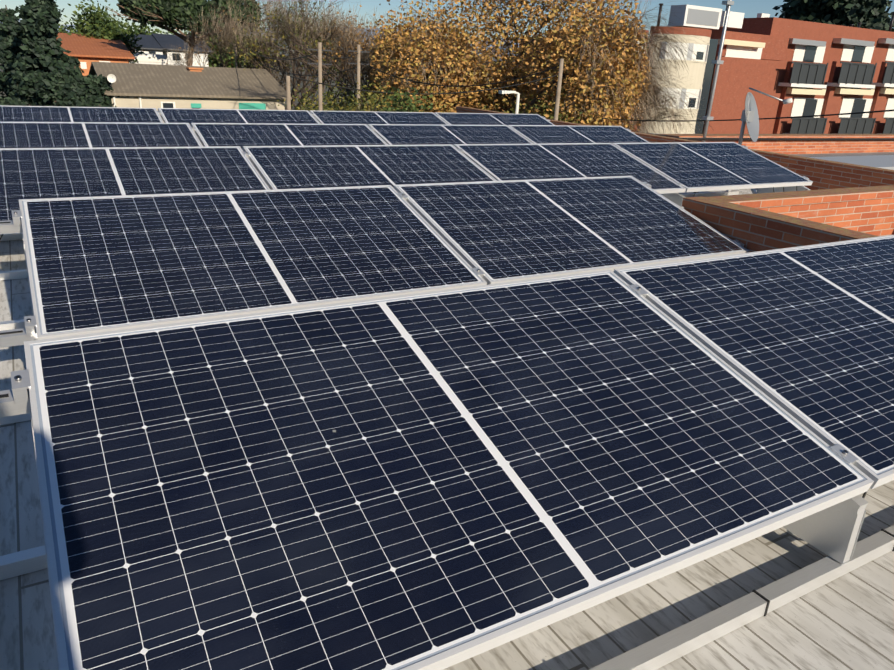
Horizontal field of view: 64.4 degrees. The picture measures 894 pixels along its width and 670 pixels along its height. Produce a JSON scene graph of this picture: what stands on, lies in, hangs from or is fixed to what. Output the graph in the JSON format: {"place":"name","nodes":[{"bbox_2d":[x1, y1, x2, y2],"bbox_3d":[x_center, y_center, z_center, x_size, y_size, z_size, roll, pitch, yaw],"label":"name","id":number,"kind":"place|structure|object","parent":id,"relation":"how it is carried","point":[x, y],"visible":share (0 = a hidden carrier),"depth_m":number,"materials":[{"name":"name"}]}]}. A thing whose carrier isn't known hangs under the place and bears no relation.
{"place":"outdoors","nodes":[
{"label":"outdoors","id":0,"kind":"place"},
{"bbox_2d":[60,41,134,75],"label":"house","id":1,"kind":"structure","parent":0,"point":[86,54],"depth_m":48.92,"materials":[{"name":"red tile"}]},
{"bbox_2d":[126,34,167,54],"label":"roof","id":2,"kind":"structure","parent":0,"point":[150,44],"depth_m":66.86,"materials":[{"name":"grey tile"}]},
{"bbox_2d":[151,33,210,66],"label":"white house","id":3,"kind":"structure","parent":0,"point":[174,41],"depth_m":68.45,"materials":[{"name":"white paint"}]},
{"bbox_2d":[0,44,504,110],"bbox_3d":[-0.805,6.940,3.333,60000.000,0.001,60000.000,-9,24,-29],"label":"ground","id":4,"kind":"structure","parent":0,"point":[296,102],"depth_m":195.04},
{"bbox_2d":[0,5,23,105],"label":"fir tree","id":5,"kind":"object","parent":4,"relation":"on","point":[10,44],"visible":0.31,"depth_m":41.45,"materials":[{"name":"green plant"}]},
{"bbox_2d":[8,71,53,105],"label":"bush","id":6,"kind":"object","parent":4,"relation":"on","point":[23,95],"visible":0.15,"depth_m":30.28,"materials":[{"name":"green plant"}]},
{"bbox_2d":[5,0,87,103],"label":"fir tree","id":7,"kind":"object","parent":4,"relation":"on","point":[37,32],"visible":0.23,"depth_m":36.20,"materials":[{"name":"green plant"}]},
{"bbox_2d":[4,89,99,106],"bbox_3d":[-17.607,-8.417,32.712,2.537,5.937,6.461,21,27,38],"label":"hedge","id":8,"kind":"object","parent":4,"relation":"on","point":[78,97],"depth_m":31.93,"materials":[{"name":"green plant"}]},
{"bbox_2d":[28,66,81,106],"bbox_3d":[-16.758,-8.270,31.322,3.103,6.734,3.338,-9,24,-29],"label":"bush","id":9,"kind":"object","parent":4,"relation":"on","point":[55,89],"visible":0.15,"depth_m":30.00,"materials":[{"name":"green plant"}]},
{"bbox_2d":[61,63,98,106],"bbox_3d":[-16.791,-9.055,33.206,3.359,6.849,3.044,-14,27,-37],"label":"bush","id":10,"kind":"object","parent":4,"relation":"on","point":[78,80],"visible":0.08,"depth_m":32.01,"materials":[{"name":"green plant"}]},
{"bbox_2d":[56,33,126,46],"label":"roof","id":11,"kind":"structure","parent":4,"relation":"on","point":[72,37],"depth_m":55.08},
{"bbox_2d":[56,0,144,62],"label":"green tree","id":12,"kind":"object","parent":4,"relation":"on","point":[98,24],"visible":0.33,"depth_m":57.91,"materials":[{"name":"green plant"}]},
{"bbox_2d":[84,74,120,106],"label":"bush","id":13,"kind":"object","parent":4,"relation":"on","point":[100,84],"visible":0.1,"depth_m":33.24,"materials":[{"name":"green plant"}]},
{"bbox_2d":[112,17,176,34],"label":"green tree","id":14,"kind":"object","parent":4,"relation":"on","point":[141,30],"visible":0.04,"depth_m":77.57,"materials":[{"name":"green plant"}]},
{"bbox_2d":[129,53,167,64],"bbox_3d":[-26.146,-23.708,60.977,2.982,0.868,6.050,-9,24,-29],"label":"white house","id":15,"kind":"structure","parent":4,"relation":"on","point":[142,58],"depth_m":58.65,"materials":[{"name":"white paint"}]},
{"bbox_2d":[87,62,291,121],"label":"beige house","id":16,"kind":"structure","parent":4,"relation":"on","point":[156,86],"depth_m":36.51,"materials":[{"name":"paint"}]},
{"bbox_2d":[105,0,274,65],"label":"pine tree","id":17,"kind":"object","parent":4,"relation":"on","point":[170,15],"visible":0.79,"depth_m":47.01,"materials":[{"name":"green plant"}]},
{"bbox_2d":[184,30,256,68],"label":"green tree","id":18,"kind":"object","parent":4,"relation":"on","point":[216,63],"visible":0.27,"depth_m":82.38,"materials":[{"name":"green plant"}]},
{"bbox_2d":[158,0,310,97],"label":"bare tree","id":19,"kind":"object","parent":4,"relation":"on","point":[231,30],"visible":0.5,"depth_m":43.35,"materials":[{"name":"brown plant"}]},
{"bbox_2d":[231,31,239,67],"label":"pole","id":20,"kind":"object","parent":4,"relation":"on","point":[236,64],"visible":0.12,"depth_m":43.05,"materials":[{"name":"brown wood"}]},
{"bbox_2d":[224,1,350,109],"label":"bare tree","id":21,"kind":"object","parent":4,"relation":"on","point":[314,71],"visible":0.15,"depth_m":54.52,"materials":[{"name":"brown plant"}]},
{"bbox_2d":[286,76,290,109],"bbox_3d":[-5.335,-5.109,24.259,0.185,7.058,0.185,18,25,34],"label":"pole","id":22,"kind":"object","parent":4,"relation":"on","point":[288,97],"visible":0.27,"depth_m":23.15,"materials":[{"name":"brown wood"}]},
{"bbox_2d":[288,75,557,94],"bbox_3d":[-0.660,-8.451,23.632,9.084,0.904,0.040,0,21,-8],"label":"wire","id":23,"kind":"object","parent":22,"relation":"attached to","point":[421,93],"visible":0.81,"depth_m":23.77,"materials":[{"name":"black metal"}]},
{"bbox_2d":[214,0,374,109],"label":"bare tree","id":24,"kind":"object","parent":4,"relation":"on","point":[253,43],"visible":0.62,"depth_m":40.65,"materials":[{"name":"brown plant"}]},
{"bbox_2d":[277,88,350,110],"bbox_3d":[-4.801,-6.653,29.122,6.028,6.518,4.001,9,22,14],"label":"bush","id":25,"kind":"object","parent":4,"relation":"on","point":[303,104],"visible":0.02,"depth_m":28.83,"materials":[{"name":"green plant"}]},
{"bbox_2d":[307,42,331,110],"bbox_3d":[-4.628,-6.358,26.093,0.900,8.150,0.200,-9,24,-29],"label":"pole","id":26,"kind":"object","parent":4,"relation":"on","point":[320,64],"visible":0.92,"depth_m":24.93,"materials":[{"name":"brown wood"}]},
{"bbox_2d":[238,39,317,59],"bbox_3d":[-8.595,-13.750,33.777,0.040,1.148,21.344,-6,23,-22],"label":"wire","id":27,"kind":"object","parent":26,"relation":"attached to","point":[283,59],"visible":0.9,"depth_m":30.14,"materials":[{"name":"black"}]},
{"bbox_2d":[291,73,380,111],"bbox_3d":[-4.618,-8.053,31.949,4.681,7.128,4.597,1,21,-5],"label":"bush","id":28,"kind":"object","parent":4,"relation":"on","point":[334,98],"visible":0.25,"depth_m":31.42,"materials":[{"name":"green plant"}]},
{"bbox_2d":[348,44,369,110],"bbox_3d":[-3.642,-7.467,29.058,0.900,8.200,0.200,-9,24,-29],"label":"pole","id":29,"kind":"object","parent":4,"relation":"on","point":[358,51],"visible":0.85,"depth_m":27.82,"materials":[{"name":"brown wood"}]},
{"bbox_2d":[239,48,356,75],"bbox_3d":[-8.133,-13.752,35.471,0.040,1.306,18.941,-9,24,-28],"label":"wire","id":30,"kind":"object","parent":29,"relation":"attached to","point":[305,75],"visible":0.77,"depth_m":33.05,"materials":[{"name":"black"}]},
{"bbox_2d":[322,52,357,58],"bbox_3d":[-3.945,-10.364,26.254,0.040,0.265,3.324,9,22,15],"label":"wire","id":31,"kind":"object","parent":29,"relation":"attached to","point":[339,57],"visible":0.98,"depth_m":26.26,"materials":[{"name":"black metal"}]},
{"bbox_2d":[360,61,558,86],"bbox_3d":[0.185,-9.617,26.037,8.410,0.961,0.040,14,23,26],"label":"wire","id":32,"kind":"object","parent":29,"relation":"attached to","point":[460,86],"visible":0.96,"depth_m":26.03,"materials":[{"name":"black"}]},
{"bbox_2d":[323,71,405,111],"bbox_3d":[-2.844,-6.336,27.144,3.727,7.541,5.937,-3,22,-16],"label":"bush","id":33,"kind":"object","parent":4,"relation":"on","point":[363,103],"visible":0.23,"depth_m":25.25,"materials":[{"name":"green plant"}]},
{"bbox_2d":[259,0,473,104],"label":"bare tree","id":34,"kind":"object","parent":4,"relation":"on","point":[351,36],"visible":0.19,"depth_m":33.61,"materials":[{"name":"brown plant"}]},
{"bbox_2d":[264,6,478,110],"bbox_3d":[-2.704,-10.073,33.380,8.632,10.069,8.328,-9,24,-29],"label":"tree","id":35,"kind":"object","parent":4,"relation":"on","point":[330,71],"visible":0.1,"depth_m":32.25,"materials":[{"name":"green plant"}]},
{"bbox_2d":[345,80,448,112],"bbox_3d":[-1.833,-6.442,28.413,4.704,6.936,5.063,2,21,-2],"label":"bush","id":36,"kind":"object","parent":4,"relation":"on","point":[379,106],"visible":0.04,"depth_m":27.97,"materials":[{"name":"green plant"}]},
{"bbox_2d":[373,86,432,111],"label":"street bushes","id":37,"kind":"object","parent":4,"relation":"on","point":[416,108],"depth_m":21.51,"materials":[{"name":"green plant"}]},
{"bbox_2d":[0,188,893,669],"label":"building roof","id":38,"kind":"structure","parent":4,"relation":"on","point":[844,622],"depth_m":1.71,"materials":[{"name":"grey wood"}]},
{"bbox_2d":[157,111,549,121],"bbox_3d":[-1.497,-2.352,8.531,7.390,0.542,1.034,-9,24,-29],"label":"mounting frame","id":39,"kind":"object","parent":38,"relation":"on","point":[159,112],"visible":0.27,"depth_m":8.72,"materials":[{"name":"metal"}]},
{"bbox_2d":[0,105,163,122],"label":"solar panel","id":40,"kind":"object","parent":39,"relation":"on","point":[68,114],"visible":0.27,"depth_m":7.41,"materials":[{"name":"glass"}]},
{"bbox_2d":[158,108,320,125],"bbox_3d":[-2.244,-2.359,8.039,1.755,0.302,1.012,-9,24,-29],"label":"solar panel","id":41,"kind":"object","parent":39,"relation":"in","point":[180,115],"visible":0.31,"depth_m":8.20,"materials":[{"name":"glass"}]},
{"bbox_2d":[309,110,448,124],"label":"solar panel","id":42,"kind":"object","parent":39,"relation":"in","point":[360,117],"visible":0.27,"depth_m":9.06,"materials":[{"name":"glass"}]},
{"bbox_2d":[434,112,553,125],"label":"solar panel","id":43,"kind":"object","parent":39,"relation":"on","point":[486,119],"visible":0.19,"depth_m":9.91,"materials":[{"name":"glass"}]},
{"bbox_2d":[0,182,744,424],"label":"mounting frame","id":44,"kind":"object","parent":38,"relation":"on","point":[17,332],"visible":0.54,"depth_m":2.40,"materials":[{"name":"metal"}]},
{"bbox_2d":[19,185,486,339],"bbox_3d":[-0.827,-0.391,3.105,1.755,0.302,1.012,-9,24,-29],"label":"solar panel","id":45,"kind":"object","parent":44,"relation":"on","point":[96,264],"visible":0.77,"depth_m":2.98,"materials":[{"name":"glass"}]},
{"bbox_2d":[393,176,748,284],"bbox_3d":[0.709,-0.635,3.962,1.755,0.302,1.012,-9,24,-29],"label":"solar panel","id":46,"kind":"object","parent":44,"relation":"on","point":[495,232],"visible":0.79,"depth_m":3.86,"materials":[{"name":"glass"}]},
{"bbox_2d":[0,145,812,280],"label":"mounting frame","id":47,"kind":"object","parent":38,"relation":"on","point":[676,198],"visible":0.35,"depth_m":6.27,"materials":[{"name":"metal"}]},
{"bbox_2d":[0,146,269,220],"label":"solar panel","id":48,"kind":"object","parent":47,"relation":"on","point":[33,173],"visible":0.71,"depth_m":4.45,"materials":[{"name":"glass"}]},
{"bbox_2d":[243,144,496,189],"bbox_3d":[-0.477,-1.178,5.208,1.755,0.302,1.012,-9,24,-29],"label":"solar panel","id":49,"kind":"object","parent":47,"relation":"in","point":[291,167],"visible":0.65,"depth_m":5.24,"materials":[{"name":"glass"}]},
{"bbox_2d":[454,143,685,193],"bbox_3d":[1.058,-1.421,6.065,1.755,0.302,1.012,-9,24,-29],"label":"solar panel","id":50,"kind":"object","parent":47,"relation":"in","point":[500,162],"visible":0.62,"depth_m":6.11,"materials":[{"name":"glass"}]},
{"bbox_2d":[612,142,812,191],"bbox_3d":[2.594,-1.665,6.921,1.755,0.302,1.012,-9,24,-29],"label":"solar panel","id":51,"kind":"object","parent":47,"relation":"on","point":[700,166],"visible":0.88,"depth_m":6.84,"materials":[{"name":"glass"}]},
{"bbox_2d":[191,127,634,135],"bbox_3d":[-0.614,-1.761,7.116,7.390,0.542,1.034,-9,24,-29],"label":"pv mount","id":52,"kind":"object","parent":38,"relation":"on","point":[194,128],"visible":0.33,"depth_m":7.28,"materials":[{"name":"metal"}]},
{"bbox_2d":[0,122,202,147],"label":"solar panel","id":53,"kind":"object","parent":52,"relation":"on","point":[61,134],"visible":0.54,"depth_m":5.95,"materials":[{"name":"glass"}]},
{"bbox_2d":[191,123,387,149],"bbox_3d":[-1.361,-1.768,6.623,1.755,0.302,1.012,-9,24,-29],"label":"solar panel","id":54,"kind":"object","parent":52,"relation":"in","point":[241,135],"visible":0.5,"depth_m":6.73,"materials":[{"name":"glass"}]},
{"bbox_2d":[368,124,532,145],"bbox_3d":[0.175,-2.012,7.480,1.755,0.302,1.012,-9,24,-29],"label":"solar panel","id":55,"kind":"object","parent":52,"relation":"in","point":[405,134],"visible":0.54,"depth_m":7.59,"materials":[{"name":"glass"}]},
{"bbox_2d":[508,125,649,143],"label":"solar panel","id":56,"kind":"object","parent":52,"relation":"on","point":[540,134],"visible":0.4,"depth_m":8.46,"materials":[{"name":"glass"}]},
{"bbox_2d":[0,284,893,669],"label":"mounting frame","id":57,"kind":"object","parent":38,"relation":"on","point":[832,532],"visible":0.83,"depth_m":1.72,"materials":[{"name":"metal"}]},
{"bbox_2d":[24,270,873,669],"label":"solar panel","id":58,"kind":"object","parent":57,"relation":"on","point":[438,480],"visible":1,"depth_m":1.49,"materials":[{"name":"glass"}]},
{"bbox_2d":[614,235,893,488],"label":"solar panel","id":59,"kind":"object","parent":57,"relation":"on","point":[804,335],"visible":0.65,"depth_m":2.35,"materials":[{"name":"glass"}]},
{"bbox_2d":[498,90,519,113],"bbox_3d":[1.843,-4.420,23.575,0.897,6.998,0.261,-13,27,-37],"label":"pipe","id":60,"kind":"object","parent":38,"relation":"on","point":[517,97],"visible":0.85,"depth_m":22.59,"materials":[{"name":"white"}]},
{"bbox_2d":[708,185,893,235],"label":"parapet","id":61,"kind":"structure","parent":38,"relation":"on","point":[869,210],"depth_m":5.01,"materials":[{"name":"brick"}]},
{"bbox_2d":[354,0,708,133],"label":"tree","id":62,"kind":"object","parent":4,"relation":"on","point":[420,62],"visible":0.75,"depth_m":28.41,"materials":[{"name":"yellow plant"}]},
{"bbox_2d":[497,89,590,123],"bbox_3d":[3.339,-6.003,27.971,5.211,6.963,3.181,12,23,22],"label":"bush","id":63,"kind":"object","parent":4,"relation":"on","point":[549,112],"visible":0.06,"depth_m":27.68,"materials":[{"name":"green plant"}]},
{"bbox_2d":[553,59,563,119],"bbox_3d":[3.670,-5.574,25.388,0.185,8.042,0.185,18,25,34],"label":"pole","id":64,"kind":"object","parent":4,"relation":"on","point":[558,92],"visible":0.35,"depth_m":24.26,"materials":[{"name":"brown wood"}]},
{"bbox_2d":[472,0,712,133],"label":"tree","id":65,"kind":"object","parent":4,"relation":"on","point":[662,97],"visible":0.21,"depth_m":31.40,"materials":[{"name":"brown plant"}]},
{"bbox_2d":[456,106,893,189],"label":"parapet","id":66,"kind":"structure","parent":4,"relation":"on","point":[823,174],"depth_m":7.75,"materials":[{"name":"brick"}]},
{"bbox_2d":[518,3,893,133],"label":"apartment block","id":67,"kind":"structure","parent":4,"relation":"on","point":[761,52],"depth_m":59.90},
{"bbox_2d":[653,134,893,153],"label":"parapet","id":68,"kind":"structure","parent":4,"relation":"on","point":[818,146],"depth_m":12.33,"materials":[{"name":"brick"}]},
{"bbox_2d":[680,138,893,139],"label":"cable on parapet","id":69,"kind":"object","parent":68,"relation":"on","point":[790,138],"visible":0.86,"depth_m":11.92,"materials":[{"name":"black"}]},
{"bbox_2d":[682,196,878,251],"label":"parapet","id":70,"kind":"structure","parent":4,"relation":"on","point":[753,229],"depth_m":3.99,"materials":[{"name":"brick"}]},
{"bbox_2d":[773,0,893,31],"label":"cedar tree","id":71,"kind":"object","parent":4,"relation":"on","point":[872,14],"visible":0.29,"depth_m":116.74,"materials":[{"name":"green plant"}]},
{"bbox_2d":[19,19,519,60],"bbox_3d":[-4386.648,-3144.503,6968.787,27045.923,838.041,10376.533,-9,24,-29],"label":"mountains","id":72,"kind":"structure","parent":0,"point":[341,36],"depth_m":12835.49,"materials":[{"name":"blue"}]},
{"bbox_2d":[262,41,487,66],"bbox_3d":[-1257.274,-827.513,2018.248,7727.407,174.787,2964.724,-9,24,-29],"label":"hills","id":73,"kind":"structure","parent":0,"point":[323,55],"depth_m":3634.47,"materials":[{"name":"blue"}]},
{"bbox_2d":[0,0,893,40],"label":"sky","id":74,"kind":"structure","parent":0,"point":[750,8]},
{"bbox_2d":[602,109,893,121],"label":"cable span","id":75,"kind":"object","parent":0,"point":[762,118],"visible":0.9,"depth_m":15.78,"materials":[{"name":"black"}]},
{"bbox_2d":[639,28,893,133],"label":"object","id":76,"kind":"object","parent":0,"point":[811,104],"visible":0.62,"depth_m":63.68,"materials":[{"name":"black metal"}]},
{"bbox_2d":[788,152,893,169],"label":"neighbour roof","id":77,"kind":"structure","parent":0,"point":[884,160],"depth_m":10.31,"materials":[{"name":"metal"}]},
{"bbox_2d":[702,0,733,141],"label":"antenna mast","id":78,"kind":"object","parent":77,"relation":"on","point":[717,62],"visible":0.85,"depth_m":10.56,"materials":[{"name":"grey metal"}]},
{"bbox_2d":[738,87,792,144],"bbox_3d":[4.138,-2.691,9.435,0.557,1.112,0.577,-9,24,-29],"label":"satellite dish","id":79,"kind":"object","parent":77,"relation":"on","point":[750,117],"visible":1,"depth_m":9.52,"materials":[{"name":"grey metal"}]}
]}

